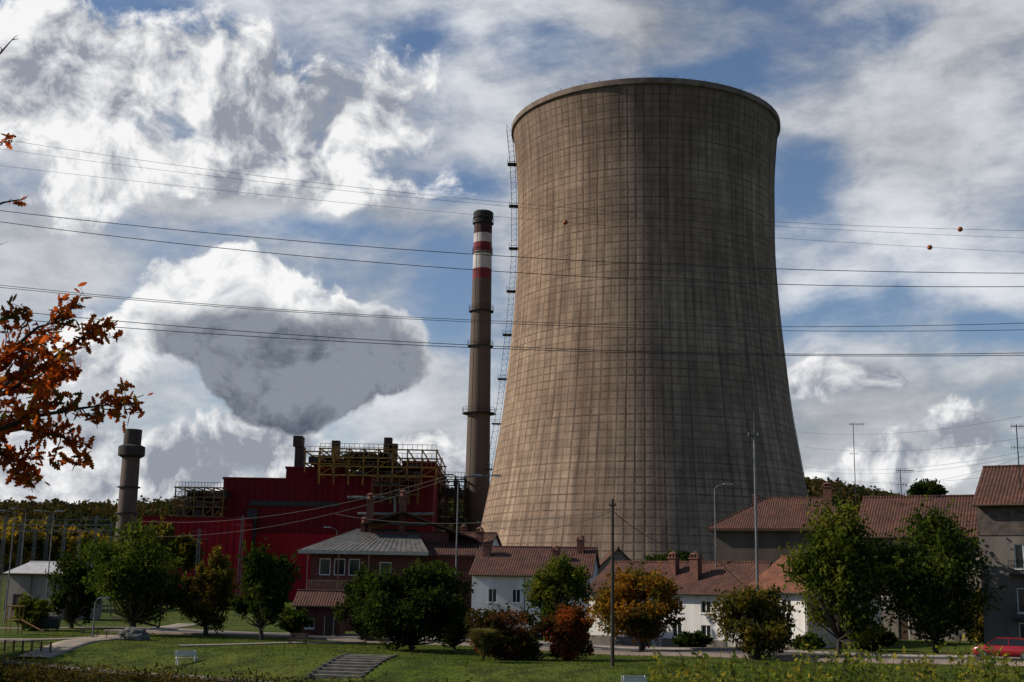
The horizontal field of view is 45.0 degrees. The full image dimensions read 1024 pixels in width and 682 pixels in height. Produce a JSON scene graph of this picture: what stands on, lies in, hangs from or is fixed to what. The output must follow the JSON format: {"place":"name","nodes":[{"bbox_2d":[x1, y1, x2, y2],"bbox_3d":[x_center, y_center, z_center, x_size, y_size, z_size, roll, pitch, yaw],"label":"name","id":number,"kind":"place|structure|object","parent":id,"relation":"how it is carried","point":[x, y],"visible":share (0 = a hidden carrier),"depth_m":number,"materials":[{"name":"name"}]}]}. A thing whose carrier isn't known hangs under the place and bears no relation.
{"place":"outdoors","nodes":[
{"label":"outdoors","id":0,"kind":"place"},
{"bbox_2d":[373,532,451,542],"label":"roof","id":1,"kind":"structure","parent":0,"point":[435,537],"depth_m":149.26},
{"bbox_2d":[360,490,407,531],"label":"chimney stacks","id":2,"kind":"object","parent":1,"relation":"on","point":[403,497],"visible":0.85,"depth_m":150.39,"materials":[{"name":"brick"}]},
{"bbox_2d":[0,504,1023,681],"bbox_3d":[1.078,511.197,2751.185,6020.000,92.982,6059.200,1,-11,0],"label":"ground","id":3,"kind":"structure","parent":0,"point":[233,623],"depth_m":94.70,"materials":[{"name":"green plant"}]},
{"bbox_2d":[0,510,14,623],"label":"street lamp","id":4,"kind":"object","parent":3,"relation":"on","point":[9,567],"visible":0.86,"depth_m":147.25,"materials":[{"name":"metal"}]},
{"bbox_2d":[0,513,46,609],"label":"yellow poplar tree","id":5,"kind":"object","parent":3,"relation":"on","point":[28,537],"visible":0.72,"depth_m":206.27,"materials":[{"name":"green plant"}]},
{"bbox_2d":[5,605,44,633],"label":"playground slide","id":6,"kind":"object","parent":3,"relation":"on","point":[18,619],"visible":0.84,"depth_m":120.56,"materials":[{"name":"brown metal"}]},
{"bbox_2d":[0,640,51,651],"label":"wooden fence","id":7,"kind":"object","parent":3,"relation":"on","point":[23,646],"visible":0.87,"depth_m":104.62,"materials":[{"name":"brown wood"}]},
{"bbox_2d":[11,592,52,630],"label":"bush","id":8,"kind":"object","parent":3,"relation":"on","point":[36,609],"visible":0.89,"depth_m":127.84,"materials":[{"name":"green plant"}]},
{"bbox_2d":[24,516,70,562],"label":"yellow poplar tree","id":9,"kind":"object","parent":3,"relation":"on","point":[56,544],"visible":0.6,"depth_m":211.49,"materials":[{"name":"green plant"}]},
{"bbox_2d":[0,635,105,642],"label":"footpath","id":10,"kind":"structure","parent":3,"relation":"on","point":[21,639],"depth_m":111.32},
{"bbox_2d":[3,561,102,619],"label":"white shed","id":11,"kind":"structure","parent":3,"relation":"on","point":[30,578],"depth_m":166.01,"materials":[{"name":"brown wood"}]},
{"bbox_2d":[45,616,61,630],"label":"waste container","id":12,"kind":"object","parent":3,"relation":"on","point":[52,622],"visible":1,"depth_m":128.11,"materials":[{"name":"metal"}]},
{"bbox_2d":[45,549,102,628],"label":"tree","id":13,"kind":"object","parent":3,"relation":"on","point":[72,572],"visible":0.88,"depth_m":134.30,"materials":[{"name":"green plant"}]},
{"bbox_2d":[0,35,152,499],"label":"oak tree","id":14,"kind":"object","parent":3,"relation":"on","point":[54,370],"visible":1,"depth_m":8.05,"materials":[{"name":"orange plant"}]},
{"bbox_2d":[61,526,111,564],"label":"yellow poplar tree","id":15,"kind":"object","parent":3,"relation":"on","point":[69,537],"visible":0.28,"depth_m":217.88,"materials":[{"name":"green plant"}]},
{"bbox_2d":[17,623,197,657],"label":"footpath","id":16,"kind":"structure","parent":3,"relation":"on","point":[60,647],"depth_m":106.29,"materials":[{"name":"concrete"}]},
{"bbox_2d":[0,663,231,681],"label":"embankment wall","id":17,"kind":"structure","parent":3,"relation":"on","point":[94,673],"depth_m":93.96,"materials":[{"name":"stone"}]},
{"bbox_2d":[1,660,272,681],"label":"coping","id":18,"kind":"object","parent":17,"relation":"on","point":[71,667],"visible":0.4,"depth_m":92.49,"materials":[{"name":"concrete"}]},
{"bbox_2d":[0,515,243,616],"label":"substation gantry","id":19,"kind":"object","parent":3,"relation":"on","point":[4,525],"visible":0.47,"depth_m":194.32,"materials":[{"name":"metal"}]},
{"bbox_2d":[115,429,144,547],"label":"short chimney","id":20,"kind":"object","parent":3,"relation":"on","point":[131,450],"visible":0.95,"depth_m":317.08,"materials":[{"name":"concrete"}]},
{"bbox_2d":[72,514,191,627],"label":"willow tree","id":21,"kind":"object","parent":3,"relation":"on","point":[133,574],"visible":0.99,"depth_m":119.46,"materials":[{"name":"green plant"}]},
{"bbox_2d":[118,627,150,640],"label":"boulder","id":22,"kind":"object","parent":3,"relation":"on","point":[132,634],"visible":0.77,"depth_m":110.30,"materials":[{"name":"stone"}]},
{"bbox_2d":[139,515,182,564],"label":"yellow poplar tree","id":23,"kind":"object","parent":3,"relation":"on","point":[177,550],"visible":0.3,"depth_m":224.18,"materials":[{"name":"green plant"}]},
{"bbox_2d":[175,650,198,664],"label":"park bench","id":24,"kind":"object","parent":3,"relation":"on","point":[185,653],"visible":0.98,"depth_m":95.21,"materials":[{"name":"stone"}]},
{"bbox_2d":[174,533,205,593],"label":"yellow poplar tree","id":25,"kind":"object","parent":3,"relation":"on","point":[189,547],"visible":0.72,"depth_m":234.71,"materials":[{"name":"green plant"}]},
{"bbox_2d":[0,627,383,637],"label":"footpath","id":26,"kind":"structure","parent":3,"relation":"on","point":[118,627],"depth_m":135.80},
{"bbox_2d":[175,546,238,635],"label":"birch tree","id":27,"kind":"object","parent":3,"relation":"on","point":[218,580],"visible":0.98,"depth_m":122.26,"materials":[{"name":"green plant"}]},
{"bbox_2d":[0,651,474,681],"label":"riverbank brush","id":28,"kind":"object","parent":3,"relation":"on","point":[24,673],"visible":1,"depth_m":90.43,"materials":[{"name":"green plant"}]},
{"bbox_2d":[227,537,301,639],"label":"lime tree","id":29,"kind":"object","parent":3,"relation":"on","point":[266,577],"visible":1,"depth_m":114.39,"materials":[{"name":"green plant"}]},
{"bbox_2d":[176,641,364,646],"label":"footpath","id":30,"kind":"structure","parent":3,"relation":"on","point":[192,645],"depth_m":107.66,"materials":[{"name":"concrete"}]},
{"bbox_2d":[274,606,316,634],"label":"shrub","id":31,"kind":"object","parent":3,"relation":"on","point":[292,621],"visible":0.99,"depth_m":120.28,"materials":[{"name":"green plant"}]},
{"bbox_2d":[288,633,307,644],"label":"park bench","id":32,"kind":"object","parent":3,"relation":"on","point":[298,636],"visible":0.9,"depth_m":109.20,"materials":[{"name":"brown wood"}]},
{"bbox_2d":[142,436,467,599],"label":"power plant hall","id":33,"kind":"structure","parent":3,"relation":"on","point":[328,480],"depth_m":265.91,"materials":[{"name":"metal"}]},
{"bbox_2d":[292,589,347,635],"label":"garden shed","id":34,"kind":"structure","parent":3,"relation":"on","point":[318,604],"depth_m":126.95,"materials":[{"name":"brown wood"}]},
{"bbox_2d":[324,616,333,635],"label":"door","id":35,"kind":"structure","parent":34,"relation":"in","point":[328,619],"depth_m":126.78,"materials":[{"name":"brown wood"}]},
{"bbox_2d":[307,653,397,678],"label":"stone steps","id":36,"kind":"structure","parent":3,"relation":"on","point":[346,665],"depth_m":88.29,"materials":[{"name":"stone"}]},
{"bbox_2d":[331,561,383,639],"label":"shrub","id":37,"kind":"object","parent":3,"relation":"on","point":[353,586],"visible":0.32,"depth_m":118.55,"materials":[{"name":"green plant"}]},
{"bbox_2d":[310,553,419,630],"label":"walls","id":38,"kind":"structure","parent":3,"relation":"on","point":[400,562],"depth_m":143.66,"materials":[{"name":"brick"}]},
{"bbox_2d":[306,553,369,589],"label":"balcony","id":39,"kind":"structure","parent":38,"relation":"attached to","point":[325,585],"depth_m":141.69,"materials":[{"name":"wood"}]},
{"bbox_2d":[320,559,390,574],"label":"windows","id":40,"kind":"structure","parent":38,"relation":"attached to","point":[325,566],"depth_m":143.73,"materials":[{"name":"grey glass"}]},
{"bbox_2d":[319,558,391,575],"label":"window frames","id":41,"kind":"structure","parent":38,"relation":"attached to","point":[344,565],"depth_m":143.68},
{"bbox_2d":[300,529,429,553],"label":"roof","id":42,"kind":"structure","parent":38,"relation":"on","point":[399,544],"depth_m":145.50,"materials":[{"name":"metal"}]},
{"bbox_2d":[298,550,427,555],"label":"fascia","id":43,"kind":"structure","parent":42,"relation":"attached to","point":[305,552],"depth_m":142.23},
{"bbox_2d":[301,529,427,551],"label":"roof seams","id":44,"kind":"object","parent":42,"relation":"on","point":[365,539],"visible":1,"depth_m":146.35,"materials":[{"name":"metal"}]},
{"bbox_2d":[419,537,477,556],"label":"side roof","id":45,"kind":"structure","parent":38,"relation":"on","point":[466,547],"depth_m":147.11,"materials":[{"name":"tile"}]},
{"bbox_2d":[352,556,476,650],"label":"holly tree","id":46,"kind":"object","parent":3,"relation":"on","point":[426,603],"visible":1,"depth_m":99.92,"materials":[{"name":"green plant"}]},
{"bbox_2d":[420,556,473,617],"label":"side wing","id":47,"kind":"structure","parent":3,"relation":"on","point":[464,565],"depth_m":145.65,"materials":[{"name":"brick"}]},
{"bbox_2d":[0,476,906,573],"bbox_3d":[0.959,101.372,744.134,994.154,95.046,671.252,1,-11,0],"label":"distant forest","id":48,"kind":"object","parent":3,"relation":"on","point":[164,507],"visible":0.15,"depth_m":790.98,"materials":[{"name":"green plant"}]},
{"bbox_2d":[437,614,476,649],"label":"garden shrub","id":49,"kind":"object","parent":3,"relation":"on","point":[459,637],"visible":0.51,"depth_m":104.38,"materials":[{"name":"green plant"}]},
{"bbox_2d":[444,474,500,593],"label":"street lamp","id":50,"kind":"object","parent":3,"relation":"on","point":[475,475],"visible":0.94,"depth_m":117.38,"materials":[{"name":"metal"}]},
{"bbox_2d":[462,209,495,531],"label":"striped chimney","id":51,"kind":"object","parent":3,"relation":"on","point":[478,413],"visible":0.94,"depth_m":302.13,"materials":[{"name":"grey paint"}]},
{"bbox_2d":[466,627,503,660],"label":"pampas grass","id":52,"kind":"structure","parent":3,"relation":"on","point":[483,641],"depth_m":87.11,"materials":[{"name":"plant"}]},
{"bbox_2d":[493,538,498,545],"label":"walls","id":53,"kind":"structure","parent":3,"relation":"on","point":[495,543],"depth_m":156.20,"materials":[{"name":"white paint"}]},
{"bbox_2d":[418,531,501,561],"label":"roof","id":54,"kind":"structure","parent":53,"relation":"on","point":[491,536],"depth_m":156.08,"materials":[{"name":"tile"}]},
{"bbox_2d":[362,511,478,541],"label":"roof","id":55,"kind":"structure","parent":54,"relation":"on","point":[386,519],"depth_m":150.13,"materials":[{"name":"ceramic"}]},
{"bbox_2d":[463,601,554,660],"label":"autumn bush","id":56,"kind":"object","parent":3,"relation":"on","point":[520,642],"visible":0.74,"depth_m":91.56,"materials":[{"name":"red plant"}]},
{"bbox_2d":[0,141,1023,355],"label":"power lines","id":57,"kind":"object","parent":3,"relation":"on","point":[929,247],"visible":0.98,"depth_m":172.07,"materials":[{"name":"metal"}]},
{"bbox_2d":[471,561,597,636],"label":"walls","id":58,"kind":"structure","parent":3,"relation":"on","point":[504,586],"depth_m":138.68,"materials":[{"name":"white paint"}]},
{"bbox_2d":[487,589,520,603],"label":"window frames","id":59,"kind":"structure","parent":58,"relation":"attached to","point":[516,602],"depth_m":138.53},
{"bbox_2d":[489,589,544,619],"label":"windows","id":60,"kind":"structure","parent":59,"relation":"in","point":[494,595],"depth_m":138.72,"materials":[{"name":"grey glass"}]},
{"bbox_2d":[468,574,592,632],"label":"gutter","id":61,"kind":"object","parent":58,"relation":"attached to","point":[524,576],"visible":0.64,"depth_m":138.17,"materials":[{"name":"brown metal"}]},
{"bbox_2d":[469,545,599,576],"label":"roof","id":62,"kind":"structure","parent":58,"relation":"on","point":[514,560],"depth_m":141.96,"materials":[{"name":"tile"}]},
{"bbox_2d":[483,537,583,560],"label":"chimney stacks","id":63,"kind":"object","parent":62,"relation":"on","point":[487,550],"visible":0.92,"depth_m":143.00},
{"bbox_2d":[521,551,595,621],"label":"round tree","id":64,"kind":"object","parent":3,"relation":"on","point":[561,581],"visible":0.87,"depth_m":117.20,"materials":[{"name":"green plant"}]},
{"bbox_2d":[541,601,594,660],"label":"russet bush","id":65,"kind":"object","parent":3,"relation":"on","point":[568,631],"visible":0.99,"depth_m":92.63,"materials":[{"name":"red plant"}]},
{"bbox_2d":[150,627,1019,657],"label":"kerb","id":66,"kind":"structure","parent":3,"relation":"on","point":[673,648],"depth_m":104.06,"materials":[{"name":"concrete"}]},
{"bbox_2d":[609,499,615,665],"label":"utility pole","id":67,"kind":"object","parent":3,"relation":"on","point":[612,505],"visible":0.87,"depth_m":86.28,"materials":[{"name":"brown wood"}]},
{"bbox_2d":[142,416,1023,552],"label":"service wires","id":68,"kind":"object","parent":67,"relation":"attached to","point":[617,514],"visible":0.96,"depth_m":125.02,"materials":[{"name":"metal"}]},
{"bbox_2d":[598,550,629,574],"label":"walls","id":69,"kind":"structure","parent":3,"relation":"on","point":[619,555],"depth_m":147.79,"materials":[{"name":"beige paint"}]},
{"bbox_2d":[621,675,646,681],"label":"park bench","id":70,"kind":"object","parent":3,"relation":"on","point":[623,679],"visible":0.81,"depth_m":75.25,"materials":[{"name":"stone"}]},
{"bbox_2d":[584,561,685,650],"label":"autumn maple tree","id":71,"kind":"object","parent":3,"relation":"on","point":[643,622],"visible":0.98,"depth_m":102.44,"materials":[{"name":"orange plant"}]},
{"bbox_2d":[473,76,808,560],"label":"cooling tower","id":72,"kind":"structure","parent":3,"relation":"on","point":[657,447],"depth_m":241.62,"materials":[{"name":"concrete"}]},
{"bbox_2d":[589,593,739,639],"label":"walls","id":73,"kind":"structure","parent":3,"relation":"on","point":[695,619],"depth_m":114.70,"materials":[{"name":"white paint"}]},
{"bbox_2d":[589,635,744,646],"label":"plinth","id":74,"kind":"structure","parent":73,"relation":"attached to","point":[618,640],"depth_m":118.05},
{"bbox_2d":[637,601,710,637],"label":"windows","id":75,"kind":"structure","parent":73,"relation":"attached to","point":[703,627],"depth_m":114.22,"materials":[{"name":"grey glass"}]},
{"bbox_2d":[586,561,771,593],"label":"roof","id":76,"kind":"structure","parent":73,"relation":"on","point":[722,576],"depth_m":116.88,"materials":[{"name":"tile"}]},
{"bbox_2d":[668,554,701,580],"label":"chimney stacks","id":77,"kind":"object","parent":76,"relation":"on","point":[695,569],"visible":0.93,"depth_m":117.21,"materials":[{"name":"brick"}]},
{"bbox_2d":[634,599,725,646],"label":"window frames","id":78,"kind":"structure","parent":73,"relation":"attached to","point":[701,625],"depth_m":114.10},
{"bbox_2d":[643,549,698,560],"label":"laurel tree","id":79,"kind":"object","parent":3,"relation":"on","point":[684,556],"visible":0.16,"depth_m":133.49,"materials":[{"name":"green plant"}]},
{"bbox_2d":[671,630,714,646],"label":"garden shrub","id":80,"kind":"object","parent":3,"relation":"on","point":[688,639],"visible":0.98,"depth_m":108.59,"materials":[{"name":"green plant"}]},
{"bbox_2d":[714,483,732,566],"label":"street lamp","id":81,"kind":"object","parent":3,"relation":"on","point":[715,518],"visible":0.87,"depth_m":119.08,"materials":[{"name":"metal"}]},
{"bbox_2d":[702,581,801,659],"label":"dense shrub","id":82,"kind":"object","parent":3,"relation":"on","point":[756,619],"visible":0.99,"depth_m":91.03,"materials":[{"name":"green plant"}]},
{"bbox_2d":[748,411,760,590],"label":"floodlight mast","id":83,"kind":"object","parent":3,"relation":"on","point":[754,448],"visible":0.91,"depth_m":107.31,"materials":[{"name":"metal"}]},
{"bbox_2d":[714,531,816,563],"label":"walls","id":84,"kind":"structure","parent":3,"relation":"on","point":[738,545],"depth_m":148.46,"materials":[{"name":"grey paint"}]},
{"bbox_2d":[706,530,814,532],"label":"eaves","id":85,"kind":"object","parent":84,"relation":"attached to","point":[754,530],"visible":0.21,"depth_m":148.12,"materials":[{"name":"brown wood"}]},
{"bbox_2d":[706,497,855,529],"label":"roof","id":86,"kind":"structure","parent":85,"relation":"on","point":[781,513],"depth_m":150.39,"materials":[{"name":"tile"}]},
{"bbox_2d":[753,484,831,505],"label":"chimney stacks","id":87,"kind":"object","parent":86,"relation":"on","point":[828,494],"visible":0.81,"depth_m":150.73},
{"bbox_2d":[790,630,826,649],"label":"garden shrub","id":88,"kind":"object","parent":3,"relation":"on","point":[812,639],"visible":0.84,"depth_m":99.81,"materials":[{"name":"green plant"}]},
{"bbox_2d":[770,594,881,647],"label":"walls","id":89,"kind":"structure","parent":3,"relation":"on","point":[799,622],"depth_m":106.47,"materials":[{"name":"white paint"}]},
{"bbox_2d":[743,555,886,595],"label":"roof","id":90,"kind":"structure","parent":89,"relation":"on","point":[773,573],"depth_m":111.01,"materials":[{"name":"orange tile"}]},
{"bbox_2d":[642,634,1023,681],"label":"riverbank shrub","id":91,"kind":"object","parent":3,"relation":"on","point":[847,660],"visible":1,"depth_m":14.16,"materials":[{"name":"green plant"}]},
{"bbox_2d":[777,491,895,654],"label":"ash tree","id":92,"kind":"object","parent":3,"relation":"on","point":[846,583],"visible":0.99,"depth_m":95.24,"materials":[{"name":"green plant"}]},
{"bbox_2d":[851,624,900,651],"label":"garden shrub","id":93,"kind":"object","parent":3,"relation":"on","point":[889,638],"visible":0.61,"depth_m":100.47,"materials":[{"name":"green plant"}]},
{"bbox_2d":[862,538,980,640],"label":"walls","id":94,"kind":"structure","parent":3,"relation":"on","point":[894,627],"depth_m":117.59,"materials":[{"name":"beige paint"}]},
{"bbox_2d":[899,618,908,639],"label":"door","id":95,"kind":"structure","parent":94,"relation":"attached to","point":[903,636],"depth_m":117.34,"materials":[{"name":"brown wood"}]},
{"bbox_2d":[857,494,978,536],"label":"roof","id":96,"kind":"structure","parent":94,"relation":"on","point":[884,513],"depth_m":121.92,"materials":[{"name":"tile"}]},
{"bbox_2d":[905,478,948,494],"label":"tree","id":97,"kind":"object","parent":3,"relation":"on","point":[926,487],"visible":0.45,"depth_m":197.63,"materials":[{"name":"green plant"}]},
{"bbox_2d":[864,494,1007,653],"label":"ash tree","id":98,"kind":"object","parent":3,"relation":"on","point":[949,561],"visible":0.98,"depth_m":95.15,"materials":[{"name":"green plant"}]},
{"bbox_2d":[954,588,984,643],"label":"poplar tree","id":99,"kind":"object","parent":3,"relation":"on","point":[978,634],"visible":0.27,"depth_m":108.35,"materials":[{"name":"green plant"}]},
{"bbox_2d":[979,535,1023,643],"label":"walls","id":100,"kind":"structure","parent":3,"relation":"on","point":[999,623],"depth_m":97.47,"materials":[{"name":"paint"}]},
{"bbox_2d":[972,464,1023,506],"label":"roof","id":101,"kind":"structure","parent":100,"relation":"on","point":[998,484],"depth_m":101.14,"materials":[{"name":"tile"}]},
{"bbox_2d":[976,506,1023,534],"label":"stone attic band","id":102,"kind":"object","parent":100,"relation":"attached to","point":[1000,520],"visible":1,"depth_m":98.33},
{"bbox_2d":[1008,560,1023,619],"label":"balconies","id":103,"kind":"structure","parent":100,"relation":"attached to","point":[1014,574],"depth_m":96.14,"materials":[{"name":"metal"}]},
{"bbox_2d":[1014,544,1023,637],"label":"window frames","id":104,"kind":"structure","parent":100,"relation":"attached to","point":[1019,588],"depth_m":96.98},
{"bbox_2d":[1015,545,1023,637],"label":"windows","id":105,"kind":"structure","parent":100,"relation":"attached to","point":[1019,552],"depth_m":96.94,"materials":[{"name":"grey glass"}]},
{"bbox_2d":[0,0,1023,503],"label":"sky","id":106,"kind":"structure","parent":0,"point":[894,115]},
{"bbox_2d":[104,629,1023,665],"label":"pavement","id":107,"kind":"structure","parent":0,"point":[819,659],"depth_m":98.63,"materials":[{"name":"concrete"}]},
{"bbox_2d":[155,627,973,654],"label":"pavement","id":108,"kind":"structure","parent":0,"point":[606,644],"depth_m":107.98,"materials":[{"name":"concrete"}]},
{"bbox_2d":[166,630,1022,660],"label":"road","id":109,"kind":"structure","parent":0,"point":[723,651],"depth_m":101.37,"materials":[{"name":"asphalt"}]},
{"bbox_2d":[972,637,1023,660],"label":"parked car","id":110,"kind":"object","parent":109,"relation":"on","point":[1013,646],"visible":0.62,"depth_m":81.99,"materials":[{"name":"red paint"}]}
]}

